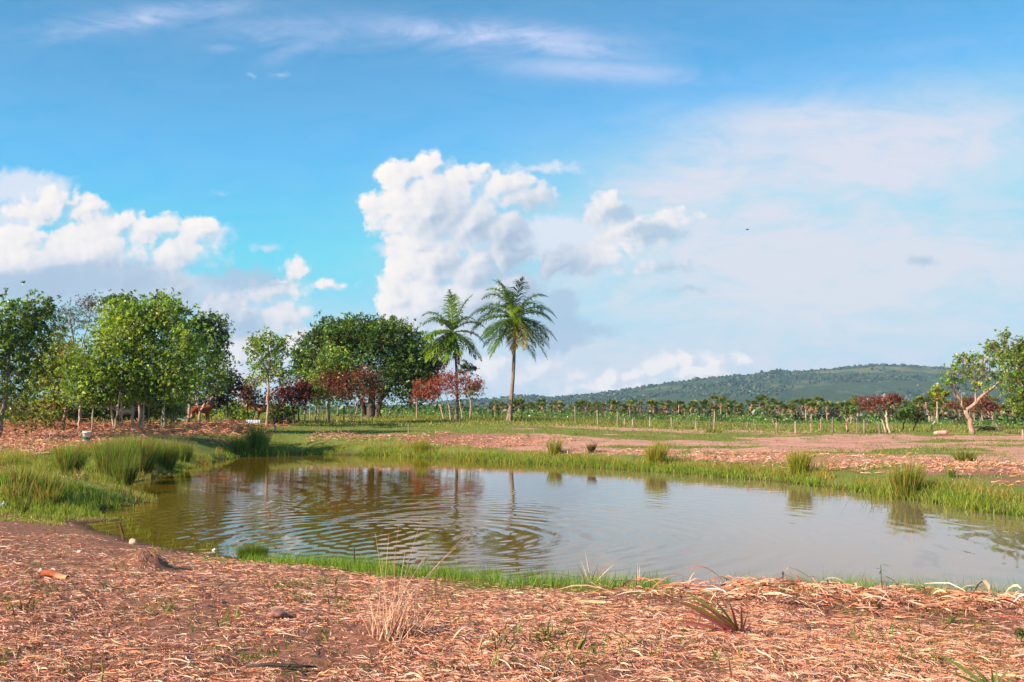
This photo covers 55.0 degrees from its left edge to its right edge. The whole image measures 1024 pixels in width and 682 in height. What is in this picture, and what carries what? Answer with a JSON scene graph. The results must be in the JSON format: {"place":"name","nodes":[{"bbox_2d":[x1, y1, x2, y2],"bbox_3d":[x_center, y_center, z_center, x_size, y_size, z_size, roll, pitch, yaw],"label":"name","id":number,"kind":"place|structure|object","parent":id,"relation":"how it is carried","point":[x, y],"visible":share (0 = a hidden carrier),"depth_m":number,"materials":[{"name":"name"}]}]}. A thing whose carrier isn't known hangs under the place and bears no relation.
{"place":"outdoors","nodes":[
{"label":"outdoors","id":0,"kind":"place"},
{"bbox_2d":[0,412,1023,681],"bbox_3d":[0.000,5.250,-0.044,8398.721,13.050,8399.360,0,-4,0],"label":"ground","id":1,"kind":"structure","parent":0,"point":[80,528],"depth_m":9.43,"materials":[{"name":"soil"}]},
{"bbox_2d":[0,462,43,504],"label":"reed tussock","id":2,"kind":"object","parent":1,"relation":"on","point":[14,478],"visible":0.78,"depth_m":19.86,"materials":[{"name":"green plant"}]},
{"bbox_2d":[11,485,41,513],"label":"reed tussock","id":3,"kind":"object","parent":1,"relation":"on","point":[25,507],"visible":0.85,"depth_m":18.37,"materials":[{"name":"green plant"}]},
{"bbox_2d":[4,387,71,429],"bbox_3d":[-23.089,3.307,47.547,3.496,2.266,2.339,-1,-4,17],"label":"bush","id":4,"kind":"object","parent":1,"relation":"on","point":[50,420],"visible":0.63,"depth_m":47.34,"materials":[{"name":"green plant"}]},
{"bbox_2d":[0,280,77,435],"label":"broadleaf tree","id":5,"kind":"object","parent":1,"relation":"on","point":[12,339],"visible":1,"depth_m":39.99,"materials":[{"name":"green plant"}]},
{"bbox_2d":[10,327,83,428],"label":"broadleaf tree","id":6,"kind":"object","parent":1,"relation":"on","point":[50,405],"visible":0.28,"depth_m":51.71,"materials":[{"name":"green plant"}]},
{"bbox_2d":[25,470,72,508],"bbox_3d":[-9.379,2.995,19.857,0.882,0.836,0.773,0,-4,0],"label":"reed tussock","id":7,"kind":"object","parent":1,"relation":"on","point":[47,485],"visible":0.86,"depth_m":19.84,"materials":[{"name":"green plant"}]},
{"bbox_2d":[40,570,69,579],"bbox_3d":[-4.564,2.344,9.864,0.277,0.092,0.153,-1,-4,16],"label":"bark husk","id":8,"kind":"object","parent":1,"relation":"on","point":[51,573],"visible":0.95,"depth_m":9.85,"materials":[{"name":"wood"}]},
{"bbox_2d":[28,390,84,425],"bbox_3d":[-26.921,3.928,58.063,2.850,2.520,3.299,-3,-5,37],"label":"bush","id":9,"kind":"object","parent":1,"relation":"on","point":[69,410],"visible":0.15,"depth_m":57.95,"materials":[{"name":"green plant"}]},
{"bbox_2d":[14,337,112,429],"bbox_3d":[-22.087,2.160,48.708,4.707,4.769,3.697,1,-4,-15],"label":"broadleaf tree","id":10,"kind":"object","parent":1,"relation":"on","point":[58,357],"visible":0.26,"depth_m":48.41,"materials":[{"name":"green plant"}]},
{"bbox_2d":[42,440,94,474],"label":"reed tussock","id":11,"kind":"object","parent":1,"relation":"on","point":[66,460],"visible":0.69,"depth_m":23.62,"materials":[{"name":"green plant"}]},
{"bbox_2d":[44,289,104,422],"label":"broadleaf tree","id":12,"kind":"object","parent":1,"relation":"on","point":[92,304],"visible":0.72,"depth_m":57.16,"materials":[{"name":"green plant"}]},
{"bbox_2d":[59,402,106,422],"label":"bush","id":13,"kind":"object","parent":1,"relation":"on","point":[86,411],"visible":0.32,"depth_m":60.57,"materials":[{"name":"green plant"}]},
{"bbox_2d":[46,336,122,429],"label":"broadleaf tree","id":14,"kind":"object","parent":1,"relation":"on","point":[73,376],"visible":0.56,"depth_m":46.79,"materials":[{"name":"green plant"}]},
{"bbox_2d":[82,431,90,440],"bbox_3d":[-17.009,3.804,39.320,0.332,0.396,0.346,5,-3,-36],"label":"bucket","id":15,"kind":"object","parent":1,"relation":"on","point":[87,434],"visible":0.94,"depth_m":39.20,"materials":[{"name":"plastic"}]},
{"bbox_2d":[65,360,134,431],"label":"broadleaf tree","id":16,"kind":"object","parent":1,"relation":"on","point":[92,397],"visible":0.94,"depth_m":46.58,"materials":[{"name":"green plant"}]},
{"bbox_2d":[60,337,150,430],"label":"broadleaf tree","id":17,"kind":"object","parent":1,"relation":"on","point":[129,398],"visible":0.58,"depth_m":46.98,"materials":[{"name":"green plant"}]},
{"bbox_2d":[83,398,136,423],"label":"bush","id":18,"kind":"object","parent":1,"relation":"on","point":[104,417],"visible":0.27,"depth_m":61.57,"materials":[{"name":"green plant"}]},
{"bbox_2d":[83,432,142,480],"bbox_3d":[-11.260,3.285,27.851,1.947,1.564,1.635,1,-4,-14],"label":"reed tussock","id":19,"kind":"object","parent":1,"relation":"on","point":[101,457],"visible":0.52,"depth_m":27.58,"materials":[{"name":"green plant"}]},
{"bbox_2d":[73,302,168,431],"bbox_3d":[-18.726,1.292,47.231,3.902,6.381,4.109,3,-5,-36],"label":"broadleaf tree","id":20,"kind":"object","parent":1,"relation":"on","point":[109,337],"visible":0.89,"depth_m":47.00,"materials":[{"name":"green plant"}]},
{"bbox_2d":[112,406,138,424],"bbox_3d":[-23.110,4.436,58.859,2.048,1.303,0.540,-1,-4,10],"label":"cow","id":21,"kind":"object","parent":1,"relation":"on","point":[126,413],"visible":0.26,"depth_m":58.67},
{"bbox_2d":[108,450,144,485],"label":"reed tussock","id":22,"kind":"object","parent":1,"relation":"on","point":[128,471],"visible":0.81,"depth_m":27.16,"materials":[{"name":"green plant"}]},
{"bbox_2d":[109,433,148,447],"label":"reed tussock","id":23,"kind":"object","parent":1,"relation":"on","point":[115,438],"visible":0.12,"depth_m":32.00,"materials":[{"name":"green plant"}]},
{"bbox_2d":[106,397,159,423],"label":"bush","id":24,"kind":"object","parent":1,"relation":"on","point":[145,414],"visible":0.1,"depth_m":62.60,"materials":[{"name":"green plant"}]},
{"bbox_2d":[89,289,179,421],"bbox_3d":[-21.392,0.990,55.867,5.243,7.998,3.159,1,-4,-11],"label":"broadleaf tree","id":25,"kind":"object","parent":1,"relation":"on","point":[127,297],"visible":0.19,"depth_m":55.82,"materials":[{"name":"green plant"}]},
{"bbox_2d":[116,382,161,429],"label":"broadleaf tree","id":26,"kind":"object","parent":1,"relation":"on","point":[137,407],"visible":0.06,"depth_m":49.92,"materials":[{"name":"green plant"}]},
{"bbox_2d":[84,287,200,430],"bbox_3d":[-17.940,0.973,48.236,5.484,7.104,3.875,0,-4,0],"label":"broadleaf tree","id":27,"kind":"object","parent":1,"relation":"on","point":[177,310],"visible":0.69,"depth_m":47.72,"materials":[{"name":"green plant"}]},
{"bbox_2d":[117,431,167,476],"bbox_3d":[-11.336,3.408,30.001,1.645,1.564,1.642,4,-5,-42],"label":"reed tussock","id":28,"kind":"object","parent":1,"relation":"on","point":[145,453],"visible":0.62,"depth_m":29.82,"materials":[{"name":"green plant"}]},
{"bbox_2d":[104,335,209,428],"bbox_3d":[-17.501,2.105,47.862,4.491,4.878,4.336,4,-5,-42],"label":"broadleaf tree","id":29,"kind":"object","parent":1,"relation":"on","point":[147,371],"visible":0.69,"depth_m":47.58,"materials":[{"name":"green plant"}]},
{"bbox_2d":[146,434,182,470],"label":"reed tussock","id":30,"kind":"object","parent":1,"relation":"on","point":[168,458],"visible":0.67,"depth_m":32.58,"materials":[{"name":"green plant"}]},
{"bbox_2d":[144,396,193,422],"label":"bush","id":31,"kind":"object","parent":1,"relation":"on","point":[184,405],"visible":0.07,"depth_m":63.72,"materials":[{"name":"green plant"}]},
{"bbox_2d":[150,396,191,430],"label":"sapling","id":32,"kind":"object","parent":1,"relation":"on","point":[167,411],"visible":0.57,"depth_m":49.52,"materials":[{"name":"green plant"}]},
{"bbox_2d":[141,316,219,432],"bbox_3d":[-16.262,1.672,47.800,4.001,5.715,3.480,0,-4,0],"label":"broadleaf tree","id":33,"kind":"object","parent":1,"relation":"on","point":[183,342],"visible":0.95,"depth_m":47.43,"materials":[{"name":"green plant"}]},
{"bbox_2d":[169,435,196,462],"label":"reed tussock","id":34,"kind":"object","parent":1,"relation":"on","point":[186,455],"visible":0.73,"depth_m":36.11,"materials":[{"name":"green plant"}]},
{"bbox_2d":[177,390,216,418],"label":"bush","id":35,"kind":"object","parent":1,"relation":"on","point":[201,401],"visible":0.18,"depth_m":73.61,"materials":[{"name":"green plant"}]},
{"bbox_2d":[160,308,235,426],"bbox_3d":[-18.509,1.563,57.770,4.533,7.106,3.461,0,-4,0],"label":"broadleaf tree","id":36,"kind":"object","parent":1,"relation":"on","point":[222,330],"visible":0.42,"depth_m":57.92,"materials":[{"name":"green plant"}]},
{"bbox_2d":[186,404,216,422],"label":"cow","id":37,"kind":"object","parent":1,"relation":"on","point":[206,412],"visible":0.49,"depth_m":67.70},
{"bbox_2d":[178,331,242,425],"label":"broadleaf tree","id":38,"kind":"object","parent":1,"relation":"on","point":[219,376],"visible":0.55,"depth_m":57.19,"materials":[{"name":"green plant"}]},
{"bbox_2d":[198,368,250,419],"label":"broadleaf tree","id":39,"kind":"object","parent":1,"relation":"on","point":[222,400],"visible":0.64,"depth_m":65.75,"materials":[{"name":"green plant"}]},
{"bbox_2d":[217,399,253,419],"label":"bush","id":40,"kind":"object","parent":1,"relation":"on","point":[240,413],"visible":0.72,"depth_m":72.56,"materials":[{"name":"green plant"}]},
{"bbox_2d":[229,433,250,453],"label":"reed tussock","id":41,"kind":"object","parent":1,"relation":"on","point":[245,448],"visible":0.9,"depth_m":44.19,"materials":[{"name":"green plant"}]},
{"bbox_2d":[229,373,272,419],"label":"red leaved tree","id":42,"kind":"object","parent":1,"relation":"on","point":[251,394],"visible":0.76,"depth_m":67.75,"materials":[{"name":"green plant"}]},
{"bbox_2d":[234,542,270,560],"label":"grass clump","id":43,"kind":"object","parent":1,"relation":"on","point":[261,550],"visible":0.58,"depth_m":13.67,"materials":[{"name":"plant"}]},
{"bbox_2d":[240,421,275,454],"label":"reed tussock","id":44,"kind":"object","parent":1,"relation":"on","point":[254,437],"visible":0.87,"depth_m":44.82,"materials":[{"name":"green plant"}]},
{"bbox_2d":[245,403,277,419],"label":"cow","id":45,"kind":"object","parent":1,"relation":"on","point":[261,409],"visible":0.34,"depth_m":68.07},
{"bbox_2d":[241,325,299,426],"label":"broadleaf tree","id":46,"kind":"object","parent":1,"relation":"on","point":[257,342],"visible":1,"depth_m":56.09,"materials":[{"name":"green plant"}]},
{"bbox_2d":[267,609,287,618],"bbox_3d":[-1.851,2.170,7.787,0.152,0.082,0.113,-1,-4,14],"label":"earth clod","id":47,"kind":"object","parent":1,"relation":"on","point":[276,613],"visible":0.98,"depth_m":7.75,"materials":[{"name":"soil"}]},
{"bbox_2d":[265,413,293,424],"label":"bush","id":48,"kind":"object","parent":1,"relation":"on","point":[279,420],"visible":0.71,"depth_m":61.72,"materials":[{"name":"green plant"}]},
{"bbox_2d":[246,662,315,667],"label":"fallen branch","id":49,"kind":"object","parent":1,"relation":"on","point":[271,664],"visible":1,"depth_m":6.20,"materials":[{"name":"brown wood"}]},
{"bbox_2d":[265,400,299,420],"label":"bush","id":50,"kind":"object","parent":1,"relation":"on","point":[281,413],"visible":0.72,"depth_m":66.55,"materials":[{"name":"green plant"}]},
{"bbox_2d":[263,376,319,423],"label":"red leaved tree","id":51,"kind":"object","parent":1,"relation":"on","point":[294,391],"visible":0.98,"depth_m":65.56,"materials":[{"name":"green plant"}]},
{"bbox_2d":[288,339,367,422],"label":"broadleaf tree","id":52,"kind":"object","parent":1,"relation":"on","point":[329,363],"visible":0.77,"depth_m":67.71,"materials":[{"name":"green plant"}]},
{"bbox_2d":[298,405,386,421],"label":"stake fence","id":53,"kind":"object","parent":1,"relation":"on","point":[326,414],"visible":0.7,"depth_m":70.45,"materials":[{"name":"brown wood"}]},
{"bbox_2d":[314,364,389,423],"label":"red leaved tree","id":54,"kind":"object","parent":1,"relation":"on","point":[334,380],"visible":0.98,"depth_m":66.80,"materials":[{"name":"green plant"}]},
{"bbox_2d":[285,310,450,417],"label":"mango tree","id":55,"kind":"object","parent":1,"relation":"on","point":[401,364],"visible":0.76,"depth_m":79.11,"materials":[{"name":"green plant"}]},
{"bbox_2d":[349,517,466,640],"bbox_3d":[-0.753,1.737,7.238,0.931,0.874,0.405,0,-4,0],"label":"dry grass clump","id":56,"kind":"object","parent":1,"relation":"on","point":[394,621],"visible":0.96,"depth_m":7.20,"materials":[{"name":"plant"}]},
{"bbox_2d":[395,554,426,575],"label":"broad leaved weed","id":57,"kind":"object","parent":1,"relation":"on","point":[417,561],"visible":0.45,"depth_m":11.99,"materials":[{"name":"green plant"}]},
{"bbox_2d":[404,670,429,679],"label":"dead stalk clump","id":58,"kind":"object","parent":1,"relation":"on","point":[420,673],"visible":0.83,"depth_m":6.02,"materials":[{"name":"plant"}]},
{"bbox_2d":[410,437,429,453],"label":"grass tuft","id":59,"kind":"object","parent":1,"relation":"on","point":[423,444],"visible":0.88,"depth_m":43.82,"materials":[{"name":"plant"}]},
{"bbox_2d":[408,368,487,419],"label":"red leaved tree","id":60,"kind":"object","parent":1,"relation":"on","point":[440,382],"visible":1,"depth_m":73.80,"materials":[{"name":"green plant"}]},
{"bbox_2d":[417,289,485,420],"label":"coconut palm","id":61,"kind":"object","parent":1,"relation":"on","point":[451,337],"visible":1,"depth_m":74.72,"materials":[{"name":"green plant"}]},
{"bbox_2d":[457,359,483,418],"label":"broadleaf tree","id":62,"kind":"object","parent":1,"relation":"on","point":[470,368],"visible":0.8,"depth_m":77.85,"materials":[{"name":"green plant"}]},
{"bbox_2d":[455,635,489,660],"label":"dead stalk clump","id":63,"kind":"object","parent":1,"relation":"on","point":[481,654],"visible":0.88,"depth_m":6.47,"materials":[{"name":"plant"}]},
{"bbox_2d":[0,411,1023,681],"bbox_3d":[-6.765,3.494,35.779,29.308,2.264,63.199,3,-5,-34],"label":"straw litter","id":64,"kind":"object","parent":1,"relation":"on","point":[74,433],"visible":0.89,"depth_m":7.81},
{"bbox_2d":[0,413,1023,604],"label":"grass","id":65,"kind":"structure","parent":1,"relation":"on","point":[43,463],"depth_m":29.77,"materials":[{"name":"plant"}]},
{"bbox_2d":[467,276,556,420],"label":"coconut palm","id":66,"kind":"object","parent":1,"relation":"on","point":[517,321],"visible":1,"depth_m":74.80,"materials":[{"name":"green plant"}]},
{"bbox_2d":[0,527,1023,681],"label":"green weeds","id":67,"kind":"object","parent":1,"relation":"on","point":[899,657],"visible":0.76,"depth_m":7.30,"materials":[{"name":"green plant"}]},
{"bbox_2d":[9,394,1023,425],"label":"undergrowth","id":68,"kind":"object","parent":1,"relation":"on","point":[759,417],"visible":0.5,"depth_m":140.96,"materials":[{"name":"green plant"}]},
{"bbox_2d":[545,437,564,454],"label":"grass tuft","id":69,"kind":"object","parent":1,"relation":"on","point":[554,449],"visible":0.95,"depth_m":38.92,"materials":[{"name":"plant"}]},
{"bbox_2d":[584,442,597,452],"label":"grass tuft","id":70,"kind":"object","parent":1,"relation":"on","point":[590,447],"visible":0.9,"depth_m":38.27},
{"bbox_2d":[576,553,612,587],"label":"dead stalk clump","id":71,"kind":"object","parent":1,"relation":"on","point":[594,573],"visible":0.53,"depth_m":11.49,"materials":[{"name":"plant"}]},
{"bbox_2d":[640,440,673,464],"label":"reed tussock","id":72,"kind":"object","parent":1,"relation":"on","point":[659,452],"visible":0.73,"depth_m":34.08,"materials":[{"name":"green plant"}]},
{"bbox_2d":[660,592,751,634],"bbox_3d":[1.436,2.068,7.389,0.709,0.336,0.205,0,-4,0],"label":"strap leaved plant","id":73,"kind":"object","parent":1,"relation":"on","point":[723,622],"visible":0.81,"depth_m":7.37,"materials":[{"name":"green plant"}]},
{"bbox_2d":[389,402,1023,437],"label":"wire fence","id":74,"kind":"object","parent":1,"relation":"on","point":[795,428],"visible":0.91,"depth_m":66.11,"materials":[{"name":"grey wood"}]},
{"bbox_2d":[707,394,719,409],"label":"fan palm","id":75,"kind":"object","parent":1,"relation":"on","point":[712,397],"visible":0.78,"depth_m":181.79,"materials":[{"name":"green plant"}]},
{"bbox_2d":[704,427,722,432],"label":"grass tuft","id":76,"kind":"object","parent":1,"relation":"on","point":[711,430],"visible":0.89,"depth_m":60.20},
{"bbox_2d":[716,396,725,413],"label":"fan palm","id":77,"kind":"object","parent":1,"relation":"on","point":[722,400],"visible":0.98,"depth_m":137.75,"materials":[{"name":"green plant"}]},
{"bbox_2d":[745,400,758,414],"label":"fan palm","id":78,"kind":"object","parent":1,"relation":"on","point":[751,407],"visible":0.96,"depth_m":146.91,"materials":[{"name":"green plant"}]},
{"bbox_2d":[754,394,768,413],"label":"fan palm","id":79,"kind":"object","parent":1,"relation":"on","point":[758,399],"visible":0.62,"depth_m":232.37,"materials":[{"name":"green plant"}]},
{"bbox_2d":[768,410,781,424],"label":"bare bush","id":80,"kind":"object","parent":1,"relation":"on","point":[775,415],"visible":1,"depth_m":89.46,"materials":[{"name":"plant"}]},
{"bbox_2d":[782,446,819,474],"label":"reed tussock","id":81,"kind":"object","parent":1,"relation":"on","point":[794,459],"visible":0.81,"depth_m":28.78,"materials":[{"name":"green plant"}]},
{"bbox_2d":[798,397,811,421],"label":"fan palm","id":82,"kind":"object","parent":1,"relation":"on","point":[804,407],"visible":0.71,"depth_m":157.90,"materials":[{"name":"green plant"}]},
{"bbox_2d":[805,400,819,421],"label":"fan palm","id":83,"kind":"object","parent":1,"relation":"on","point":[810,403],"visible":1,"depth_m":148.31,"materials":[{"name":"green plant"}]},
{"bbox_2d":[812,395,825,409],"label":"fan palm","id":84,"kind":"object","parent":1,"relation":"on","point":[817,398],"visible":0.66,"depth_m":191.35,"materials":[{"name":"green plant"}]},
{"bbox_2d":[820,401,831,419],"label":"fan palm","id":85,"kind":"object","parent":1,"relation":"on","point":[826,409],"visible":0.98,"depth_m":137.84,"materials":[{"name":"green plant"}]},
{"bbox_2d":[839,405,859,432],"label":"tree","id":86,"kind":"object","parent":1,"relation":"on","point":[849,409],"visible":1,"depth_m":61.69,"materials":[{"name":"green plant"}]},
{"bbox_2d":[852,392,905,433],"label":"red leaved tree","id":87,"kind":"object","parent":1,"relation":"on","point":[883,401],"visible":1,"depth_m":61.81,"materials":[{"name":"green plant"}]},
{"bbox_2d":[894,405,916,430],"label":"broadleaf tree","id":88,"kind":"object","parent":1,"relation":"on","point":[903,412],"visible":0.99,"depth_m":63.61,"materials":[{"name":"green plant"}]},
{"bbox_2d":[880,457,937,498],"bbox_3d":[9.360,3.213,23.268,1.330,1.072,1.234,0,-4,0],"label":"reed tussock","id":89,"kind":"object","parent":1,"relation":"on","point":[905,479],"visible":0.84,"depth_m":23.06,"materials":[{"name":"green plant"}]},
{"bbox_2d":[909,407,926,431],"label":"broadleaf tree","id":90,"kind":"object","parent":1,"relation":"on","point":[919,414],"visible":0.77,"depth_m":64.69,"materials":[{"name":"green plant"}]},
{"bbox_2d":[914,395,925,409],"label":"fan palm","id":91,"kind":"object","parent":1,"relation":"on","point":[919,398],"visible":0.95,"depth_m":158.94,"materials":[{"name":"green plant"}]},
{"bbox_2d":[918,396,932,421],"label":"fan palm","id":92,"kind":"object","parent":1,"relation":"on","point":[926,399],"visible":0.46,"depth_m":161.37,"materials":[{"name":"green plant"}]},
{"bbox_2d":[928,400,944,422],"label":"fan palm","id":93,"kind":"object","parent":1,"relation":"on","point":[933,403],"visible":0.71,"depth_m":138.65,"materials":[{"name":"green plant"}]},
{"bbox_2d":[927,382,950,431],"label":"broadleaf tree","id":94,"kind":"object","parent":1,"relation":"on","point":[936,391],"visible":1,"depth_m":63.81,"materials":[{"name":"green plant"}]},
{"bbox_2d":[944,463,956,477],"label":"grass tuft","id":95,"kind":"object","parent":1,"relation":"on","point":[951,473],"visible":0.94,"depth_m":24.64,"materials":[{"name":"plant"}]},
{"bbox_2d":[949,448,980,461],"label":"grass tuft","id":96,"kind":"object","parent":1,"relation":"on","point":[971,457],"visible":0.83,"depth_m":31.11,"materials":[{"name":"plant"}]},
{"bbox_2d":[943,392,1001,428],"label":"red leaved tree","id":97,"kind":"object","parent":1,"relation":"on","point":[988,404],"visible":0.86,"depth_m":74.61,"materials":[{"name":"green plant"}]},
{"bbox_2d":[935,652,1018,681],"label":"green strap plant","id":98,"kind":"object","parent":1,"relation":"on","point":[976,678],"visible":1,"depth_m":5.73,"materials":[{"name":"green plant"}]},
{"bbox_2d":[939,326,1018,433],"bbox_3d":[28.442,2.393,59.655,5.394,6.617,2.754,0,-4,0],"label":"broadleaf tree","id":99,"kind":"object","parent":1,"relation":"on","point":[990,347],"visible":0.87,"depth_m":59.51,"materials":[{"name":"green plant"}]},
{"bbox_2d":[976,426,1007,430],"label":"brush heap","id":100,"kind":"object","parent":1,"relation":"on","point":[988,428],"visible":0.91,"depth_m":66.08,"materials":[{"name":"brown wood"}]},
{"bbox_2d":[990,335,1023,421],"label":"broadleaf tree","id":101,"kind":"object","parent":1,"relation":"on","point":[1016,405],"visible":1,"depth_m":57.89,"materials":[{"name":"green plant"}]},
{"bbox_2d":[1011,627,1023,648],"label":"shrub","id":102,"kind":"object","parent":1,"relation":"on","point":[1019,632],"visible":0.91,"depth_m":7.07,"materials":[{"name":"green plant"}]},
{"bbox_2d":[0,0,1023,410],"label":"sky","id":103,"kind":"structure","parent":0,"point":[274,164],"materials":[{"name":"blue"}]},
{"bbox_2d":[86,454,1023,604],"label":"water","id":104,"kind":"structure","parent":0,"point":[519,517],"depth_m":18.28,"materials":[{"name":"liquid"}]},
{"bbox_2d":[300,364,1023,412],"bbox_3d":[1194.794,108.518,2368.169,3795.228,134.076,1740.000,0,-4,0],"label":"hills","id":105,"kind":"structure","parent":0,"point":[840,391],"depth_m":2164.19,"materials":[{"name":"plant"}]},
{"bbox_2d":[430,363,1019,413],"bbox_3d":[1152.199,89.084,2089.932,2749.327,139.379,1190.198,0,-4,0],"label":"hillside woodland","id":106,"kind":"object","parent":105,"relation":"on","point":[605,396],"visible":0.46,"depth_m":2315.13,"materials":[{"name":"plant"}]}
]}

